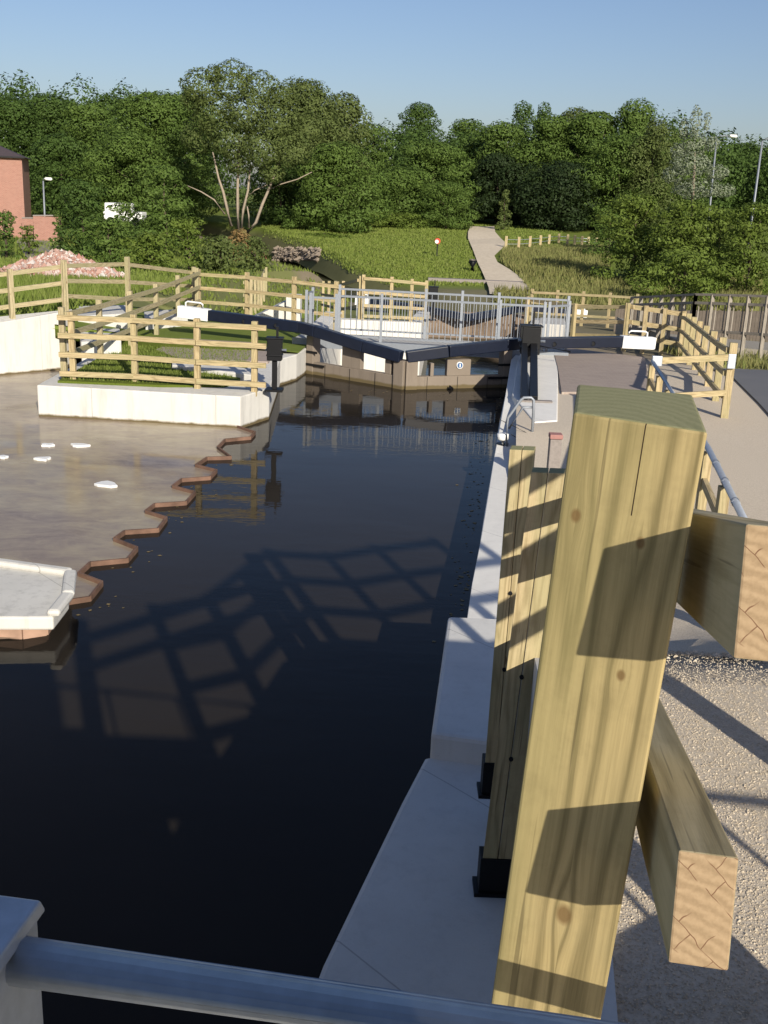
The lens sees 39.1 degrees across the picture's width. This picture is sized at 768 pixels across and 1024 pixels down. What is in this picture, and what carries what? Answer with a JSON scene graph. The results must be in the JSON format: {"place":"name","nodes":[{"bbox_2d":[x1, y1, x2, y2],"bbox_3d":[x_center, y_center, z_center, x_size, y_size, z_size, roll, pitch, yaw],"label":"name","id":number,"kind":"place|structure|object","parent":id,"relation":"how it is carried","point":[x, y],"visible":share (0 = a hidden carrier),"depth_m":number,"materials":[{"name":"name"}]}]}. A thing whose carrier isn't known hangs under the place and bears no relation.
{"place":"outdoors","nodes":[
{"label":"outdoors","id":0,"kind":"place"},
{"bbox_2d":[0,370,251,638],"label":"flooded shelf","id":1,"kind":"object","parent":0,"point":[59,508],"visible":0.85,"depth_m":15.26,"materials":[{"name":"liquid"}]},
{"bbox_2d":[0,558,76,638],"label":"wing wall cap","id":2,"kind":"object","parent":1,"relation":"on","point":[36,599],"visible":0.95,"depth_m":10.12,"materials":[{"name":"white concrete"}]},
{"bbox_2d":[58,343,250,387],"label":"lawn","id":3,"kind":"structure","parent":0,"point":[121,382],"depth_m":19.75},
{"bbox_2d":[172,363,250,380],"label":"kerb","id":4,"kind":"structure","parent":3,"relation":"on","point":[243,373],"depth_m":20.32,"materials":[{"name":"white concrete"}]},
{"bbox_2d":[0,235,350,319],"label":"bank grass","id":5,"kind":"structure","parent":0,"point":[143,274],"depth_m":50.17,"materials":[{"name":"plant"}]},
{"bbox_2d":[0,373,506,1023],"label":"water","id":6,"kind":"structure","parent":0,"point":[216,739],"depth_m":8.86,"materials":[{"name":"liquid"}]},
{"bbox_2d":[69,426,255,604],"bbox_3d":[-2.734,0.032,14.564,0.426,0.655,8.586,4,17,4],"label":"sheet piling","id":7,"kind":"object","parent":6,"relation":"in","point":[99,582],"visible":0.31,"depth_m":13.23,"materials":[{"name":"metal"}]},
{"bbox_2d":[177,301,405,389],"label":"lock gate","id":8,"kind":"structure","parent":6,"relation":"in","point":[354,350],"depth_m":23.65,"materials":[{"name":"black paint"}]},
{"bbox_2d":[404,330,656,389],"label":"lock gate","id":9,"kind":"structure","parent":6,"relation":"in","point":[457,374],"depth_m":23.26,"materials":[{"name":"black paint"}]},
{"bbox_2d":[75,255,498,374],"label":"water","id":10,"kind":"structure","parent":0,"point":[482,365],"depth_m":39.38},
{"bbox_2d":[0,188,767,1023],"bbox_3d":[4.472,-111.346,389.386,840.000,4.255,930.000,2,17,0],"label":"ground","id":11,"kind":"structure","parent":0,"point":[736,438],"depth_m":7.69,"materials":[{"name":"gravel"}]},
{"bbox_2d":[0,209,22,257],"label":"shrub","id":12,"kind":"object","parent":11,"relation":"on","point":[5,245],"visible":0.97,"depth_m":60.34,"materials":[{"name":"green plant"}]},
{"bbox_2d":[0,146,31,237],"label":"brick building","id":13,"kind":"structure","parent":11,"relation":"on","point":[15,198],"depth_m":82.67,"materials":[{"name":"brick"}]},
{"bbox_2d":[0,95,50,207],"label":"broadleaf tree","id":14,"kind":"object","parent":11,"relation":"on","point":[15,115],"visible":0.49,"depth_m":110.51,"materials":[{"name":"green plant"}]},
{"bbox_2d":[16,225,42,254],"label":"shrub","id":15,"kind":"object","parent":11,"relation":"on","point":[28,238],"visible":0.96,"depth_m":64.25,"materials":[{"name":"green plant"}]},
{"bbox_2d":[0,309,71,374],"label":"ramp wall","id":16,"kind":"structure","parent":11,"relation":"on","point":[29,343],"depth_m":22.90,"materials":[{"name":"white concrete"}]},
{"bbox_2d":[0,262,68,318],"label":"timber fence","id":17,"kind":"object","parent":16,"relation":"on","point":[10,290],"visible":0.75,"depth_m":22.78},
{"bbox_2d":[60,257,195,311],"bbox_3d":[-5.978,-5.340,26.376,0.294,1.890,6.616,7,17,14],"label":"timber fence","id":18,"kind":"object","parent":16,"relation":"on","point":[127,265],"visible":0.66,"depth_m":25.37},
{"bbox_2d":[33,215,61,240],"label":"brick wall","id":19,"kind":"structure","parent":11,"relation":"on","point":[44,227],"depth_m":80.44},
{"bbox_2d":[13,91,90,206],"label":"broadleaf tree","id":20,"kind":"object","parent":11,"relation":"on","point":[49,108],"visible":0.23,"depth_m":113.62,"materials":[{"name":"green plant"}]},
{"bbox_2d":[0,248,124,277],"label":"rubble heap","id":21,"kind":"object","parent":11,"relation":"on","point":[52,257],"visible":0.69,"depth_m":42.71,"materials":[{"name":"brick"}]},
{"bbox_2d":[21,133,116,227],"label":"broadleaf tree","id":22,"kind":"object","parent":11,"relation":"on","point":[63,145],"visible":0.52,"depth_m":94.33,"materials":[{"name":"green plant"}]},
{"bbox_2d":[50,177,108,255],"bbox_3d":[-18.007,-17.325,63.912,3.808,4.783,2.722,2,17,0],"label":"shrub","id":23,"kind":"object","parent":11,"relation":"on","point":[91,206],"visible":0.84,"depth_m":63.51,"materials":[{"name":"green plant"}]},
{"bbox_2d":[59,99,119,215],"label":"broadleaf tree","id":24,"kind":"object","parent":11,"relation":"on","point":[83,113],"visible":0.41,"depth_m":104.84,"materials":[{"name":"green plant"}]},
{"bbox_2d":[0,271,184,314],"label":"grass","id":25,"kind":"structure","parent":11,"relation":"on","point":[101,289],"depth_m":29.85,"materials":[{"name":"plant"}]},
{"bbox_2d":[80,329,121,360],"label":"concrete block","id":26,"kind":"structure","parent":11,"relation":"on","point":[112,346],"depth_m":22.17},
{"bbox_2d":[77,305,127,343],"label":"concrete block","id":27,"kind":"structure","parent":11,"relation":"on","point":[113,310],"depth_m":25.58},
{"bbox_2d":[65,215,141,268],"bbox_3d":[-14.002,-13.573,54.666,3.485,2.891,3.095,9,18,22],"label":"shrub","id":28,"kind":"object","parent":11,"relation":"on","point":[109,244],"visible":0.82,"depth_m":54.24,"materials":[{"name":"green plant"}]},
{"bbox_2d":[61,129,192,231],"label":"broadleaf tree","id":29,"kind":"object","parent":11,"relation":"on","point":[138,150],"visible":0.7,"depth_m":92.45,"materials":[{"name":"green plant"}]},
{"bbox_2d":[105,200,149,248],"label":"shrub","id":30,"kind":"object","parent":11,"relation":"on","point":[123,208],"visible":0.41,"depth_m":73.31,"materials":[{"name":"green plant"}]},
{"bbox_2d":[58,268,200,377],"bbox_3d":[-5.350,-4.405,24.170,0.147,1.400,10.386,3,17,3],"label":"timber fence","id":31,"kind":"object","parent":11,"relation":"on","point":[99,306],"visible":0.56,"depth_m":22.85,"materials":[{"name":"wood"}]},
{"bbox_2d":[118,231,173,271],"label":"shrub","id":32,"kind":"object","parent":11,"relation":"on","point":[156,244],"visible":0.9,"depth_m":50.51,"materials":[{"name":"green plant"}]},
{"bbox_2d":[87,89,230,224],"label":"broadleaf tree","id":33,"kind":"object","parent":11,"relation":"on","point":[161,112],"visible":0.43,"depth_m":97.11,"materials":[{"name":"green plant"}]},
{"bbox_2d":[130,165,198,255],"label":"shrub","id":34,"kind":"object","parent":11,"relation":"on","point":[165,198],"visible":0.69,"depth_m":67.18,"materials":[{"name":"green plant"}]},
{"bbox_2d":[37,347,305,427],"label":"island wall","id":35,"kind":"structure","parent":11,"relation":"on","point":[233,406],"depth_m":18.70,"materials":[{"name":"white concrete"}]},
{"bbox_2d":[57,311,266,396],"bbox_3d":[-3.865,-2.772,18.930,3.699,1.300,0.271,4,17,5],"label":"timber fence","id":36,"kind":"object","parent":35,"relation":"on","point":[134,338],"visible":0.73,"depth_m":18.82,"materials":[{"name":"wood"}]},
{"bbox_2d":[156,338,269,363],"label":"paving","id":37,"kind":"structure","parent":35,"relation":"on","point":[262,357],"depth_m":22.57,"materials":[{"name":"grey concrete"}]},
{"bbox_2d":[265,326,286,392],"bbox_3d":[-1.895,-2.677,18.908,0.374,1.124,0.300,2,17,0],"label":"paddle gear","id":38,"kind":"object","parent":35,"relation":"on","point":[274,349],"visible":1,"depth_m":18.79,"materials":[{"name":"black paint"}]},
{"bbox_2d":[159,216,212,271],"bbox_3d":[-9.807,-13.173,53.605,2.742,2.917,2.002,6,17,12],"label":"shrub","id":39,"kind":"object","parent":11,"relation":"on","point":[187,227],"visible":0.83,"depth_m":53.34,"materials":[{"name":"green plant"}]},
{"bbox_2d":[159,91,220,211],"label":"broadleaf tree","id":40,"kind":"object","parent":11,"relation":"on","point":[189,156],"visible":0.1,"depth_m":110.16,"materials":[{"name":"green plant"}]},
{"bbox_2d":[197,234,255,274],"bbox_3d":[-7.546,-12.251,51.742,2.842,2.092,1.919,2,17,0],"label":"shrub","id":41,"kind":"object","parent":11,"relation":"on","point":[215,255],"visible":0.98,"depth_m":51.38,"materials":[{"name":"green plant"}]},
{"bbox_2d":[178,57,328,233],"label":"willow tree","id":42,"kind":"object","parent":11,"relation":"on","point":[197,99],"visible":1,"depth_m":85.14,"materials":[{"name":"green plant"}]},
{"bbox_2d":[243,267,266,314],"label":"timber fence","id":43,"kind":"object","parent":11,"relation":"on","point":[259,285],"visible":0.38,"depth_m":41.77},
{"bbox_2d":[238,235,273,271],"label":"shrub","id":44,"kind":"object","parent":11,"relation":"on","point":[253,257],"visible":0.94,"depth_m":58.38,"materials":[{"name":"green plant"}]},
{"bbox_2d":[190,269,342,329],"bbox_3d":[-3.122,-5.568,28.657,4.541,1.450,0.351,9,18,22],"label":"timber fence","id":45,"kind":"object","parent":11,"relation":"on","point":[293,296],"visible":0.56,"depth_m":28.50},
{"bbox_2d":[239,161,325,225],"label":"broadleaf tree","id":46,"kind":"object","parent":11,"relation":"on","point":[278,212],"visible":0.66,"depth_m":99.31,"materials":[{"name":"green plant"}]},
{"bbox_2d":[271,246,321,262],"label":"bank stones","id":47,"kind":"object","parent":11,"relation":"on","point":[292,254],"visible":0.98,"depth_m":84.14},
{"bbox_2d":[279,214,322,230],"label":"shrub","id":48,"kind":"object","parent":11,"relation":"on","point":[292,222],"visible":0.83,"depth_m":94.23,"materials":[{"name":"green plant"}]},
{"bbox_2d":[258,76,355,223],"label":"broadleaf tree","id":49,"kind":"object","parent":11,"relation":"on","point":[314,101],"visible":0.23,"depth_m":100.27,"materials":[{"name":"green plant"}]},
{"bbox_2d":[314,311,341,364],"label":"chamber wall","id":50,"kind":"structure","parent":11,"relation":"on","point":[330,356],"depth_m":29.86,"materials":[{"name":"white concrete"}]},
{"bbox_2d":[288,140,393,233],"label":"broadleaf tree","id":51,"kind":"object","parent":11,"relation":"on","point":[330,170],"visible":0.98,"depth_m":92.65,"materials":[{"name":"green plant"}]},
{"bbox_2d":[320,276,361,318],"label":"timber fence","id":52,"kind":"object","parent":11,"relation":"on","point":[343,283],"visible":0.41,"depth_m":34.44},
{"bbox_2d":[313,90,377,219],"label":"broadleaf tree","id":53,"kind":"object","parent":11,"relation":"on","point":[351,117],"visible":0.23,"depth_m":104.62,"materials":[{"name":"green plant"}]},
{"bbox_2d":[358,122,394,207],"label":"broadleaf tree","id":54,"kind":"object","parent":11,"relation":"on","point":[374,157],"visible":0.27,"depth_m":115.31,"materials":[{"name":"green plant"}]},
{"bbox_2d":[0,69,767,222],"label":"woodland","id":55,"kind":"object","parent":11,"relation":"on","point":[725,160],"visible":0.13,"depth_m":123.78,"materials":[{"name":"green plant"}]},
{"bbox_2d":[340,311,429,374],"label":"chamber wall","id":56,"kind":"structure","parent":11,"relation":"on","point":[373,363],"depth_m":32.55,"materials":[{"name":"white concrete"}]},
{"bbox_2d":[361,274,427,323],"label":"timber fence","id":57,"kind":"object","parent":56,"relation":"on","point":[392,280],"visible":0.85,"depth_m":32.39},
{"bbox_2d":[355,294,587,338],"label":"lock gate","id":58,"kind":"structure","parent":56,"relation":"attached to","point":[441,319],"depth_m":45.03,"materials":[{"name":"black paint"}]},
{"bbox_2d":[348,209,429,228],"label":"shrub","id":59,"kind":"object","parent":11,"relation":"on","point":[398,220],"visible":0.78,"depth_m":101.56,"materials":[{"name":"green plant"}]},
{"bbox_2d":[349,165,456,225],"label":"broadleaf tree","id":60,"kind":"object","parent":11,"relation":"on","point":[405,183],"visible":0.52,"depth_m":105.72,"materials":[{"name":"green plant"}]},
{"bbox_2d":[260,214,563,287],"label":"bank grass","id":61,"kind":"structure","parent":11,"relation":"on","point":[379,243],"depth_m":79.97,"materials":[{"name":"plant"}]},
{"bbox_2d":[319,758,509,1002],"bbox_3d":[0.153,2.649,5.170,1.412,1.000,4.142,4,17,5],"label":"wing ledge","id":62,"kind":"object","parent":11,"relation":"on","point":[421,918],"visible":0.53,"depth_m":5.53,"materials":[{"name":"concrete"}]},
{"bbox_2d":[477,445,535,798],"bbox_3d":[0.670,0.642,5.950,0.183,2.042,0.150,2,17,0],"label":"fence post","id":63,"kind":"object","parent":62,"relation":"on","point":[521,463],"visible":0.62,"depth_m":5.82,"materials":[{"name":"beige wood"}]},
{"bbox_2d":[472,467,565,897],"bbox_3d":[0.663,0.896,5.372,0.300,2.284,0.150,2,17,0],"label":"fence post","id":64,"kind":"object","parent":62,"relation":"on","point":[490,879],"visible":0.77,"depth_m":5.29,"materials":[{"name":"beige wood"}]},
{"bbox_2d":[397,101,444,140],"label":"broadleaf tree","id":65,"kind":"object","parent":11,"relation":"on","point":[414,114],"visible":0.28,"depth_m":140.42,"materials":[{"name":"green plant"}]},
{"bbox_2d":[292,284,570,358],"bbox_3d":[1.103,-4.383,24.812,6.241,1.330,1.433,4,17,6],"label":"footbridge","id":66,"kind":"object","parent":11,"relation":"on","point":[404,344],"visible":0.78,"depth_m":24.46,"materials":[{"name":"grey metal"}]},
{"bbox_2d":[398,139,481,221],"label":"broadleaf tree","id":67,"kind":"object","parent":11,"relation":"on","point":[431,155],"visible":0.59,"depth_m":111.19,"materials":[{"name":"green plant"}]},
{"bbox_2d":[416,180,480,229],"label":"shrub","id":68,"kind":"object","parent":11,"relation":"on","point":[441,190],"visible":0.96,"depth_m":103.15,"materials":[{"name":"green plant"}]},
{"bbox_2d":[430,617,527,765],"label":"coping block","id":69,"kind":"structure","parent":11,"relation":"on","point":[460,725],"depth_m":7.52,"materials":[{"name":"concrete"}]},
{"bbox_2d":[467,355,518,618],"bbox_3d":[2.169,-0.802,16.870,1.045,1.120,16.667,5,17,8],"label":"coping","id":70,"kind":"object","parent":11,"relation":"on","point":[483,603],"visible":0.28,"depth_m":12.29,"materials":[{"name":"concrete"}]},
{"bbox_2d":[512,354,557,422],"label":"coping platform","id":71,"kind":"structure","parent":70,"relation":"on","point":[547,381],"depth_m":19.69,"materials":[{"name":"concrete"}]},
{"bbox_2d":[518,311,570,402],"bbox_3d":[3.145,-3.027,20.629,1.102,1.102,5.047,4,17,5],"label":"paddle gear","id":72,"kind":"object","parent":71,"relation":"on","point":[530,340],"visible":0.88,"depth_m":21.65,"materials":[{"name":"black paint"}]},
{"bbox_2d":[454,151,535,225],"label":"broadleaf tree","id":73,"kind":"object","parent":11,"relation":"on","point":[499,169],"visible":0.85,"depth_m":112.75,"materials":[{"name":"green plant"}]},
{"bbox_2d":[465,120,537,222],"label":"broadleaf tree","id":74,"kind":"object","parent":11,"relation":"on","point":[503,133],"visible":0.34,"depth_m":114.43,"materials":[{"name":"green plant"}]},
{"bbox_2d":[512,100,534,145],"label":"broadleaf tree","id":75,"kind":"object","parent":11,"relation":"on","point":[526,114],"visible":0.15,"depth_m":135.79,"materials":[{"name":"green plant"}]},
{"bbox_2d":[500,112,586,222],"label":"broadleaf tree","id":76,"kind":"object","parent":11,"relation":"on","point":[550,128],"visible":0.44,"depth_m":112.41,"materials":[{"name":"green plant"}]},
{"bbox_2d":[546,432,562,472],"bbox_3d":[2.185,-0.759,13.868,0.165,0.505,0.165,2,17,0],"label":"marker post","id":77,"kind":"object","parent":11,"relation":"on","point":[554,449],"visible":0.8,"depth_m":13.79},
{"bbox_2d":[507,159,615,231],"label":"broadleaf tree","id":78,"kind":"object","parent":11,"relation":"on","point":[542,198],"visible":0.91,"depth_m":105.50,"materials":[{"name":"green plant"}]},
{"bbox_2d":[527,658,617,1021],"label":"retaining wall","id":79,"kind":"structure","parent":11,"relation":"on","point":[609,1011],"depth_m":2.86,"materials":[{"name":"concrete"}]},
{"bbox_2d":[524,296,633,350],"bbox_3d":[5.367,-5.422,30.934,0.362,1.530,4.390,-9,20,-32],"label":"timber fence","id":80,"kind":"object","parent":11,"relation":"on","point":[574,307],"visible":0.7,"depth_m":30.36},
{"bbox_2d":[528,289,638,327],"bbox_3d":[7.773,-7.920,42.389,4.364,1.572,0.147,11,19,27],"label":"timber fence","id":81,"kind":"object","parent":11,"relation":"on","point":[557,293],"visible":0.56,"depth_m":42.28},
{"bbox_2d":[545,110,624,227],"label":"broadleaf tree","id":82,"kind":"object","parent":11,"relation":"on","point":[588,125],"visible":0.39,"depth_m":110.32,"materials":[{"name":"green plant"}]},
{"bbox_2d":[580,210,632,258],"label":"shrub","id":83,"kind":"object","parent":11,"relation":"on","point":[601,235],"visible":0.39,"depth_m":77.30,"materials":[{"name":"green plant"}]},
{"bbox_2d":[568,133,673,230],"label":"broadleaf tree","id":84,"kind":"object","parent":11,"relation":"on","point":[616,145],"visible":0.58,"depth_m":103.68,"materials":[{"name":"green plant"}]},
{"bbox_2d":[492,242,766,311],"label":"tall weeds","id":85,"kind":"object","parent":11,"relation":"on","point":[571,264],"visible":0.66,"depth_m":62.89,"materials":[{"name":"plant"}]},
{"bbox_2d":[604,97,656,200],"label":"broadleaf tree","id":86,"kind":"object","parent":11,"relation":"on","point":[634,121],"visible":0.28,"depth_m":108.11,"materials":[{"name":"green plant"}]},
{"bbox_2d":[590,191,672,280],"bbox_3d":[15.185,-16.148,63.981,4.225,5.489,5.792,18,22,42],"label":"shrub","id":87,"kind":"object","parent":11,"relation":"on","point":[636,240],"visible":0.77,"depth_m":63.31,"materials":[{"name":"green plant"}]},
{"bbox_2d":[617,118,683,229],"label":"broadleaf tree","id":88,"kind":"object","parent":11,"relation":"on","point":[659,131],"visible":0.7,"depth_m":101.80,"materials":[{"name":"green plant"}]},
{"bbox_2d":[621,303,686,354],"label":"timber fence","id":89,"kind":"object","parent":11,"relation":"on","point":[645,324],"visible":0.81,"depth_m":28.99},
{"bbox_2d":[629,248,723,301],"bbox_3d":[14.690,-11.597,53.842,4.661,2.957,3.214,8,17,19],"label":"shrub","id":90,"kind":"object","parent":11,"relation":"on","point":[690,259],"visible":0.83,"depth_m":53.33,"materials":[{"name":"green plant"}]},
{"bbox_2d":[622,199,738,290],"bbox_3d":[16.866,-14.712,60.219,6.770,5.226,4.127,2,17,0],"label":"shrub","id":91,"kind":"object","parent":11,"relation":"on","point":[687,232],"visible":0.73,"depth_m":59.56,"materials":[{"name":"green plant"}]},
{"bbox_2d":[654,133,719,228],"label":"broadleaf tree","id":92,"kind":"object","parent":11,"relation":"on","point":[679,198],"visible":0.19,"depth_m":105.56,"materials":[{"name":"green plant"}]},
{"bbox_2d":[612,651,767,1023],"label":"gravel","id":93,"kind":"structure","parent":11,"relation":"on","point":[622,1000],"depth_m":3.47,"materials":[{"name":"gravel"}]},
{"bbox_2d":[614,309,767,341],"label":"board fence","id":94,"kind":"object","parent":11,"relation":"on","point":[620,313],"visible":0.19,"depth_m":36.99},
{"bbox_2d":[615,293,767,358],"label":"grey balustrade","id":95,"kind":"object","parent":11,"relation":"on","point":[753,346],"visible":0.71,"depth_m":28.95,"materials":[{"name":"wood"}]},
{"bbox_2d":[646,360,747,517],"bbox_3d":[3.501,-0.678,12.793,0.117,1.132,9.196,5,17,8],"label":"handrail fence","id":96,"kind":"object","parent":11,"relation":"on","point":[720,502],"visible":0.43,"depth_m":10.55,"materials":[{"name":"wood"}]},
{"bbox_2d":[661,104,735,226],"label":"poplar tree","id":97,"kind":"object","parent":11,"relation":"on","point":[680,187],"visible":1,"depth_m":73.72,"materials":[{"name":"green plant"}]},
{"bbox_2d":[677,313,737,418],"bbox_3d":[6.766,-3.410,23.245,0.167,1.890,11.670,5,17,10],"label":"timber fence","id":98,"kind":"object","parent":11,"relation":"on","point":[690,326],"visible":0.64,"depth_m":20.85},
{"bbox_2d":[652,354,736,397],"bbox_3d":[4.934,-2.163,17.305,1.611,0.705,0.112,-5,18,-23],"label":"cross rail","id":99,"kind":"object","parent":98,"relation":"attached to","point":[729,358],"visible":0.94,"depth_m":17.37,"materials":[{"name":"wood"}]},
{"bbox_2d":[691,209,746,280],"bbox_3d":[19.144,-15.126,62.202,3.481,4.497,2.646,2,17,0],"label":"shrub","id":100,"kind":"object","parent":11,"relation":"on","point":[723,235],"visible":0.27,"depth_m":61.53,"materials":[{"name":"green plant"}]},
{"bbox_2d":[693,201,767,294],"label":"shrub","id":101,"kind":"object","parent":11,"relation":"on","point":[751,258],"visible":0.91,"depth_m":57.87,"materials":[{"name":"green plant"}]},
{"bbox_2d":[0,0,767,200],"label":"sky","id":102,"kind":"structure","parent":0,"point":[466,59],"materials":[{"name":"blue"}]},
{"bbox_2d":[468,226,528,293],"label":"path","id":103,"kind":"structure","parent":0,"point":[487,243],"depth_m":75.32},
{"bbox_2d":[555,348,647,393],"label":"paving","id":104,"kind":"structure","parent":0,"point":[576,367],"depth_m":22.06,"materials":[{"name":"grey concrete"}]},
{"bbox_2d":[655,339,767,369],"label":"verge grass","id":105,"kind":"structure","parent":0,"point":[750,360],"depth_m":26.27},
{"bbox_2d":[713,368,767,411],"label":"road","id":106,"kind":"structure","parent":0,"point":[754,383],"depth_m":21.45,"materials":[{"name":"asphalt"}]},
{"bbox_3d":[-3.869,5.992,-9.470,0.550,2.800,38.350,2,17,0],"label":"abutment wall","id":107,"kind":"object","parent":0,"visible":0},
{"bbox_3d":[-4.068,1.625,-0.399,10.000,0.800,4.220,2,17,0],"label":"bridge deck","id":108,"kind":"object","parent":107,"relation":"on","visible":0},
{"bbox_2d":[0,895,628,1023],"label":"bridge parapet","id":109,"kind":"structure","parent":108,"relation":"on","point":[33,965],"depth_m":0.97,"materials":[{"name":"metal"}]},
{"bbox_2d":[491,385,767,1018],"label":"timber post fence","id":110,"kind":"object","parent":108,"relation":"on","point":[643,546],"visible":0.99,"depth_m":0.99,"materials":[{"name":"wood"}]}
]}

